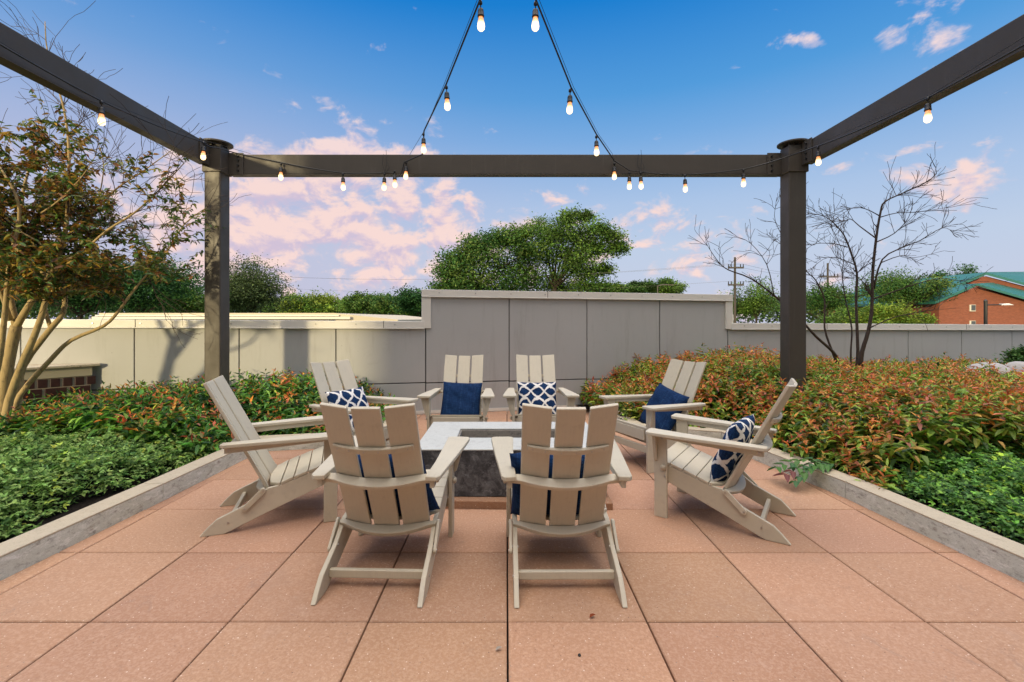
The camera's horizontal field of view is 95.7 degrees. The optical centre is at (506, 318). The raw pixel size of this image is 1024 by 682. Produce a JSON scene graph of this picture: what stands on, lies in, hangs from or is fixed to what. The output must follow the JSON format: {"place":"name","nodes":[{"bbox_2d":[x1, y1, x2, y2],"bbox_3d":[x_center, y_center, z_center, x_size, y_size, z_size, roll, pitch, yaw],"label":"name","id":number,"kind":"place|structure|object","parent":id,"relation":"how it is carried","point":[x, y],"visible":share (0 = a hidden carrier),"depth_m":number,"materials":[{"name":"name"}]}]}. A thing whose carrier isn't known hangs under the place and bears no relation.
{"place":"outdoors","nodes":[
{"label":"outdoors","id":0,"kind":"place"},
{"bbox_2d":[0,417,310,542],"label":"soil","id":1,"kind":"structure","parent":0,"point":[84,502],"depth_m":3.34,"materials":[{"name":"brown soil"}]},
{"bbox_2d":[13,363,99,416],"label":"brick planter wall","id":2,"kind":"structure","parent":1,"relation":"on","point":[51,379],"depth_m":5.54,"materials":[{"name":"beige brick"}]},
{"bbox_2d":[0,418,226,538],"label":"ground cover","id":3,"kind":"object","parent":1,"relation":"on","point":[67,458],"visible":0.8,"depth_m":3.48,"materials":[{"name":"green plant"}]},
{"bbox_2d":[0,0,246,432],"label":"tree","id":4,"kind":"object","parent":1,"relation":"on","point":[24,248],"visible":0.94,"depth_m":4.52,"materials":[{"name":"green plant"}]},
{"bbox_2d":[0,366,396,464],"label":"shrub","id":5,"kind":"object","parent":1,"relation":"on","point":[183,412],"visible":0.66,"depth_m":4.71,"materials":[{"name":"green plant"}]},
{"bbox_2d":[202,138,233,419],"bbox_3d":[-3.369,-0.338,5.395,0.330,3.405,0.330,0,0,0],"label":"pergola post","id":6,"kind":"object","parent":1,"relation":"on","point":[217,301],"visible":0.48,"depth_m":5.30,"materials":[{"name":"grey metal"}]},
{"bbox_2d":[0,22,209,164],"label":"pergola beam","id":7,"kind":"structure","parent":6,"relation":"attached to","point":[46,59],"depth_m":3.77,"materials":[{"name":"grey metal"}]},
{"bbox_2d":[229,153,780,176],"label":"pergola beam","id":8,"kind":"structure","parent":6,"relation":"attached to","point":[498,166],"depth_m":5.45,"materials":[{"name":"grey metal"}]},
{"bbox_2d":[0,0,484,190],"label":"string light","id":9,"kind":"object","parent":8,"relation":"hanging from","point":[447,106],"visible":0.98,"depth_m":4.06,"materials":[{"name":"black rubber"}]},
{"bbox_2d":[532,0,1023,191],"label":"string light","id":10,"kind":"object","parent":8,"relation":"hanging from","point":[927,118],"visible":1,"depth_m":4.00,"materials":[{"name":"black rubber"}]},
{"bbox_2d":[92,313,421,320],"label":"flat building","id":11,"kind":"structure","parent":0,"point":[277,316],"depth_m":11.90,"materials":[{"name":"beige"}]},
{"bbox_2d":[507,537,508,681],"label":"terrace deck","id":12,"kind":"structure","parent":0,"point":[507,621],"depth_m":2.30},
{"bbox_2d":[0,289,1023,414],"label":"parapet wall","id":13,"kind":"structure","parent":12,"relation":"on","point":[580,336],"depth_m":6.82,"materials":[{"name":"grey concrete"}]},
{"bbox_2d":[0,409,1023,681],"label":"paving","id":14,"kind":"structure","parent":0,"point":[840,589],"depth_m":2.16,"materials":[{"name":"pink concrete"}]},
{"bbox_2d":[0,416,389,580],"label":"kerb","id":15,"kind":"structure","parent":14,"relation":"on","point":[23,551],"depth_m":2.98,"materials":[{"name":"grey concrete"}]},
{"bbox_2d":[200,375,337,536],"bbox_3d":[-1.577,0.867,3.200,0.850,0.934,0.770,0,-1,-20],"label":"adirondack chair","id":16,"kind":"object","parent":14,"relation":"on","point":[274,485],"visible":0.83,"depth_m":3.04,"materials":[{"name":"beige wood"}]},
{"bbox_2d":[309,359,417,446],"bbox_3d":[-1.394,0.877,4.321,0.850,0.934,0.770,0,-1,31],"label":"adirondack chair","id":17,"kind":"object","parent":14,"relation":"on","point":[346,375],"visible":0.34,"depth_m":4.47,"materials":[{"name":"beige wood"}]},
{"bbox_2d":[325,386,369,432],"bbox_3d":[-1.460,0.865,4.361,0.136,0.440,0.440,-31,-16,27],"label":"cushion","id":18,"kind":"object","parent":17,"relation":"on","point":[352,397],"visible":0.34,"depth_m":4.32,"materials":[{"name":"blue fabric"}]},
{"bbox_2d":[311,402,469,607],"bbox_3d":[-0.631,0.861,2.532,0.770,0.934,0.850,0,-1,2],"label":"adirondack chair","id":19,"kind":"object","parent":14,"relation":"on","point":[340,465],"visible":1,"depth_m":2.29,"materials":[{"name":"beige wood"}]},
{"bbox_2d":[358,450,439,513],"bbox_3d":[-0.614,0.875,2.457,0.440,0.440,0.137,-7,26,6],"label":"cushion","id":20,"kind":"object","parent":19,"relation":"on","point":[432,503],"visible":0.15,"depth_m":2.43,"materials":[{"name":"blue fabric"}]},
{"bbox_2d":[417,355,494,429],"bbox_3d":[-0.498,0.883,4.993,0.770,0.934,0.850,0,-1,1],"label":"adirondack chair","id":21,"kind":"object","parent":14,"relation":"on","point":[463,375],"visible":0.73,"depth_m":5.22,"materials":[{"name":"beige wood"}]},
{"bbox_2d":[440,381,481,414],"bbox_3d":[-0.497,0.902,5.062,0.440,0.440,0.136,2,-28,2],"label":"cushion","id":22,"kind":"object","parent":21,"relation":"on","point":[460,398],"visible":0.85,"depth_m":5.02,"materials":[{"name":"blue fabric"}]},
{"bbox_2d":[420,422,612,509],"bbox_3d":[0.030,1.139,3.748,1.460,0.407,1.045,0,0,0],"label":"fire pit","id":23,"kind":"object","parent":14,"relation":"on","point":[479,484],"visible":0.39,"depth_m":3.32,"materials":[{"name":"grey stone"}]},
{"bbox_2d":[503,355,579,421],"bbox_3d":[0.340,0.884,5.029,0.770,0.934,0.850,0,-1,-1],"label":"adirondack chair","id":24,"kind":"object","parent":14,"relation":"on","point":[535,375],"visible":0.46,"depth_m":5.30,"materials":[{"name":"beige wood"}]},
{"bbox_2d":[517,382,556,413],"bbox_3d":[0.338,0.902,5.098,0.440,0.440,0.138,0,-28,-1],"label":"cushion","id":25,"kind":"object","parent":24,"relation":"on","point":[543,394],"visible":0.64,"depth_m":5.08,"materials":[{"name":"blue fabric"}]},
{"bbox_2d":[491,403,631,607],"bbox_3d":[0.291,0.861,2.521,0.770,0.934,0.850,0,-1,0],"label":"adirondack chair","id":26,"kind":"object","parent":14,"relation":"on","point":[600,451],"visible":0.95,"depth_m":2.27,"materials":[{"name":"beige wood"}]},
{"bbox_2d":[509,452,584,514],"bbox_3d":[0.237,0.874,2.447,0.440,0.440,0.137,-1,27,0],"label":"cushion","id":27,"kind":"object","parent":26,"relation":"on","point":[515,458],"visible":0.09,"depth_m":2.40,"materials":[{"name":"blue fabric"}]},
{"bbox_2d":[599,359,706,473],"bbox_3d":[1.450,0.878,4.434,0.850,0.934,0.770,0,-1,-25],"label":"adirondack chair","id":28,"kind":"object","parent":14,"relation":"on","point":[683,382],"visible":0.55,"depth_m":4.37,"materials":[{"name":"beige wood"}]},
{"bbox_2d":[638,383,689,430],"bbox_3d":[1.513,0.878,4.485,0.134,0.440,0.440,30,0,-22],"label":"cushion","id":29,"kind":"object","parent":28,"relation":"on","point":[663,395],"visible":0.69,"depth_m":4.40,"materials":[{"name":"blue fabric"}]},
{"bbox_2d":[645,378,797,544],"bbox_3d":[1.480,0.866,3.156,0.850,0.934,0.770,0,-1,35],"label":"adirondack chair","id":30,"kind":"object","parent":14,"relation":"on","point":[680,464],"visible":0.94,"depth_m":3.04,"materials":[{"name":"beige wood"}]},
{"bbox_2d":[710,414,754,481],"bbox_3d":[1.526,0.877,3.124,0.138,0.450,0.450,25,16,38],"label":"cushion","id":31,"kind":"object","parent":30,"relation":"on","point":[724,464],"visible":0.8,"depth_m":2.99,"materials":[{"name":"blue fabric"}]},
{"bbox_2d":[590,400,1023,581],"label":"kerb","id":32,"kind":"structure","parent":14,"relation":"on","point":[1002,554],"depth_m":2.92,"materials":[{"name":"grey concrete"}]},
{"bbox_2d":[767,457,836,486],"bbox_3d":[2.400,1.218,3.700,0.522,0.170,0.350,0,0,0],"label":"shrub sprig","id":33,"kind":"object","parent":32,"relation":"on","point":[822,465],"visible":1,"depth_m":3.69,"materials":[{"name":"green plant"}]},
{"bbox_2d":[0,0,1023,322],"label":"sky","id":34,"kind":"structure","parent":0,"point":[284,77],"materials":[{"name":"blue"}]},
{"bbox_2d":[577,400,1023,544],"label":"soil","id":35,"kind":"structure","parent":0,"point":[906,495],"depth_m":3.67,"materials":[{"name":"brown soil"}]},
{"bbox_2d":[777,138,808,431],"bbox_3d":[3.333,-0.338,5.395,0.330,3.405,0.330,0,0,0],"label":"pergola post","id":36,"kind":"object","parent":35,"relation":"in","point":[794,170],"visible":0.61,"depth_m":5.30,"materials":[{"name":"grey metal"}]},
{"bbox_2d":[802,14,1023,164],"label":"pergola beam","id":37,"kind":"structure","parent":36,"relation":"attached to","point":[943,73],"depth_m":3.72,"materials":[{"name":"grey metal"}]},
{"bbox_2d":[576,342,1023,494],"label":"shrub","id":38,"kind":"object","parent":35,"relation":"on","point":[880,403],"visible":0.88,"depth_m":4.42,"materials":[{"name":"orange plant"}]},
{"bbox_2d":[690,142,993,366],"bbox_3d":[4.403,-0.864,6.482,4.144,3.146,1.733,0,0,0],"label":"bare tree","id":39,"kind":"object","parent":35,"relation":"in","point":[859,361],"visible":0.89,"depth_m":6.56,"materials":[{"name":"brown plant"}]},
{"bbox_2d":[877,435,1023,543],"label":"ground cover","id":40,"kind":"object","parent":35,"relation":"in","point":[949,487],"visible":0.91,"depth_m":3.23,"materials":[{"name":"green plant"}]},
{"bbox_2d":[961,362,1011,374],"bbox_3d":[7.113,0.969,6.888,0.730,0.646,0.620,0,0,0],"label":"boulder","id":41,"kind":"object","parent":35,"relation":"on","point":[1002,367],"visible":0.11,"depth_m":6.75,"materials":[{"name":"grey stone"}]},
{"bbox_2d":[993,344,1023,363],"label":"round shrub","id":42,"kind":"object","parent":35,"relation":"on","point":[1015,354],"visible":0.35,"depth_m":7.64,"materials":[{"name":"green plant"}]},
{"bbox_2d":[1005,361,1023,375],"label":"boulder","id":43,"kind":"object","parent":35,"relation":"on","point":[1019,365],"visible":0.11,"depth_m":6.92,"materials":[{"name":"grey stone"}]},
{"label":"ground","id":44,"kind":"structure","parent":0,"visible":0},
{"bbox_2d":[0,263,54,313],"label":"tree","id":45,"kind":"object","parent":44,"relation":"on","point":[24,300],"visible":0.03,"depth_m":23.59,"materials":[{"name":"green plant"}]},
{"bbox_2d":[0,253,147,318],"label":"tree","id":46,"kind":"object","parent":44,"relation":"on","point":[79,305],"visible":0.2,"depth_m":21.77,"materials":[{"name":"green plant"}]},
{"bbox_2d":[58,245,230,315],"bbox_3d":[-18.135,2.325,23.230,6.970,11.968,5.735,0,0,0],"label":"tree","id":47,"kind":"object","parent":44,"relation":"on","point":[173,288],"visible":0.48,"depth_m":22.73,"materials":[{"name":"green plant"}]},
{"bbox_2d":[150,285,204,312],"bbox_3d":[-20.963,2.598,29.867,5.513,11.420,4.674,0,0,40],"label":"tree","id":48,"kind":"object","parent":44,"relation":"on","point":[198,306],"visible":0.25,"depth_m":29.32,"materials":[{"name":"green plant"}]},
{"bbox_2d":[195,252,305,312],"bbox_3d":[-18.804,1.669,33.970,8.121,13.280,7.691,0,0,0],"label":"tree","id":49,"kind":"object","parent":44,"relation":"on","point":[250,292],"visible":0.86,"depth_m":33.10,"materials":[{"name":"green plant"}]},
{"bbox_2d":[262,298,280,312],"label":"tree","id":50,"kind":"object","parent":44,"relation":"on","point":[275,307],"visible":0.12,"depth_m":62.21,"materials":[{"name":"green plant"}]},
{"bbox_2d":[274,292,315,312],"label":"tree","id":51,"kind":"object","parent":44,"relation":"on","point":[300,304],"visible":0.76,"depth_m":58.66,"materials":[{"name":"green plant"}]},
{"bbox_2d":[302,286,339,312],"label":"tree","id":52,"kind":"object","parent":44,"relation":"on","point":[323,303],"visible":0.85,"depth_m":60.96,"materials":[{"name":"green plant"}]},
{"bbox_2d":[334,289,369,313],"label":"tree","id":53,"kind":"object","parent":44,"relation":"on","point":[343,306],"visible":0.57,"depth_m":56.61,"materials":[{"name":"green plant"}]},
{"bbox_2d":[348,291,386,314],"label":"tree","id":54,"kind":"object","parent":44,"relation":"on","point":[364,304],"visible":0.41,"depth_m":55.10,"materials":[{"name":"green plant"}]},
{"bbox_2d":[369,290,421,316],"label":"tree","id":55,"kind":"object","parent":44,"relation":"on","point":[381,303],"visible":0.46,"depth_m":53.01,"materials":[{"name":"green plant"}]},
{"bbox_2d":[387,283,421,316],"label":"tree","id":56,"kind":"object","parent":44,"relation":"on","point":[409,301],"visible":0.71,"depth_m":48.85,"materials":[{"name":"green plant"}]},
{"bbox_2d":[0,293,831,322],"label":"distant wood","id":57,"kind":"object","parent":44,"relation":"on","point":[809,316],"visible":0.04,"depth_m":101.10,"materials":[{"name":"green plant"}]},
{"bbox_2d":[422,221,550,290],"bbox_3d":[-1.744,-0.050,40.156,11.328,16.720,8.070,0,0,0],"label":"tree","id":58,"kind":"object","parent":44,"relation":"on","point":[455,271],"visible":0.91,"depth_m":39.11,"materials":[{"name":"green plant"}]},
{"bbox_2d":[501,203,633,292],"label":"tree","id":59,"kind":"object","parent":44,"relation":"on","point":[581,245],"visible":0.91,"depth_m":40.97,"materials":[{"name":"green plant"}]},
{"bbox_2d":[614,280,648,292],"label":"tree","id":60,"kind":"object","parent":44,"relation":"on","point":[635,287],"visible":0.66,"depth_m":53.82,"materials":[{"name":"green plant"}]},
{"bbox_2d":[639,276,689,293],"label":"tree","id":61,"kind":"object","parent":44,"relation":"on","point":[666,289],"visible":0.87,"depth_m":54.03,"materials":[{"name":"green plant"}]},
{"bbox_2d":[728,257,743,322],"bbox_3d":[17.731,1.770,36.000,1.240,13.069,0.448,0,0,0],"label":"utility pole","id":62,"kind":"object","parent":44,"relation":"on","point":[735,268],"visible":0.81,"depth_m":35.92,"materials":[{"name":"brown wood"}]},
{"bbox_2d":[199,264,925,291],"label":"power line","id":63,"kind":"object","parent":62,"relation":"attached to","point":[615,272],"visible":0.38,"depth_m":39.65,"materials":[{"name":"black rubber"}]},
{"bbox_2d":[717,275,779,322],"bbox_3d":[20.460,2.215,37.604,5.396,12.186,5.716,0,0,38],"label":"tree","id":64,"kind":"object","parent":44,"relation":"on","point":[755,301],"visible":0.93,"depth_m":37.44,"materials":[{"name":"green plant"}]},
{"bbox_2d":[779,278,876,318],"bbox_3d":[27.284,2.389,40.132,6.144,11.839,6.488,0,0,0],"label":"tree","id":65,"kind":"object","parent":44,"relation":"on","point":[817,300],"visible":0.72,"depth_m":39.04,"materials":[{"name":"green plant"}]},
{"bbox_2d":[819,263,838,315],"bbox_3d":[27.710,1.759,39.959,1.620,13.092,0.318,0,0,0],"label":"utility pole","id":66,"kind":"object","parent":44,"relation":"on","point":[837,276],"visible":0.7,"depth_m":39.87,"materials":[{"name":"brown wood"}]},
{"bbox_2d":[812,305,866,323],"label":"tree","id":67,"kind":"object","parent":44,"relation":"on","point":[837,316],"visible":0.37,"depth_m":29.75,"materials":[{"name":"green plant"}]},
{"bbox_2d":[840,299,924,323],"bbox_3d":[22.563,3.559,28.399,4.478,9.499,4.770,0,0,0],"label":"tree","id":68,"kind":"object","parent":44,"relation":"on","point":[881,313],"visible":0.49,"depth_m":27.43,"materials":[{"name":"green plant"}]},
{"bbox_2d":[844,263,962,311],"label":"tree","id":69,"kind":"object","parent":44,"relation":"on","point":[921,291],"visible":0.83,"depth_m":42.38,"materials":[{"name":"green plant"}]},
{"bbox_2d":[897,311,940,323],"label":"tree","id":70,"kind":"object","parent":44,"relation":"on","point":[929,320],"visible":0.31,"depth_m":26.63,"materials":[{"name":"green plant"}]},
{"bbox_2d":[833,272,1023,324],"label":"brick house","id":71,"kind":"structure","parent":44,"relation":"on","point":[968,308],"depth_m":42.00,"materials":[{"name":"orange brick"}]},
{"bbox_2d":[969,305,975,310],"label":"window","id":72,"kind":"structure","parent":71,"relation":"in","point":[971,307],"depth_m":41.90,"materials":[{"name":"beige"}]},
{"bbox_2d":[921,261,980,277],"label":"tree","id":73,"kind":"object","parent":44,"relation":"on","point":[967,270],"visible":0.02,"depth_m":62.21,"materials":[{"name":"green plant"}]},
{"bbox_2d":[983,299,1011,323],"bbox_3d":[25.444,3.651,24.000,1.465,9.309,0.309,0,0,0],"label":"street lamp","id":74,"kind":"object","parent":44,"relation":"on","point":[986,304],"visible":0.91,"depth_m":23.95,"materials":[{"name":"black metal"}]}
]}

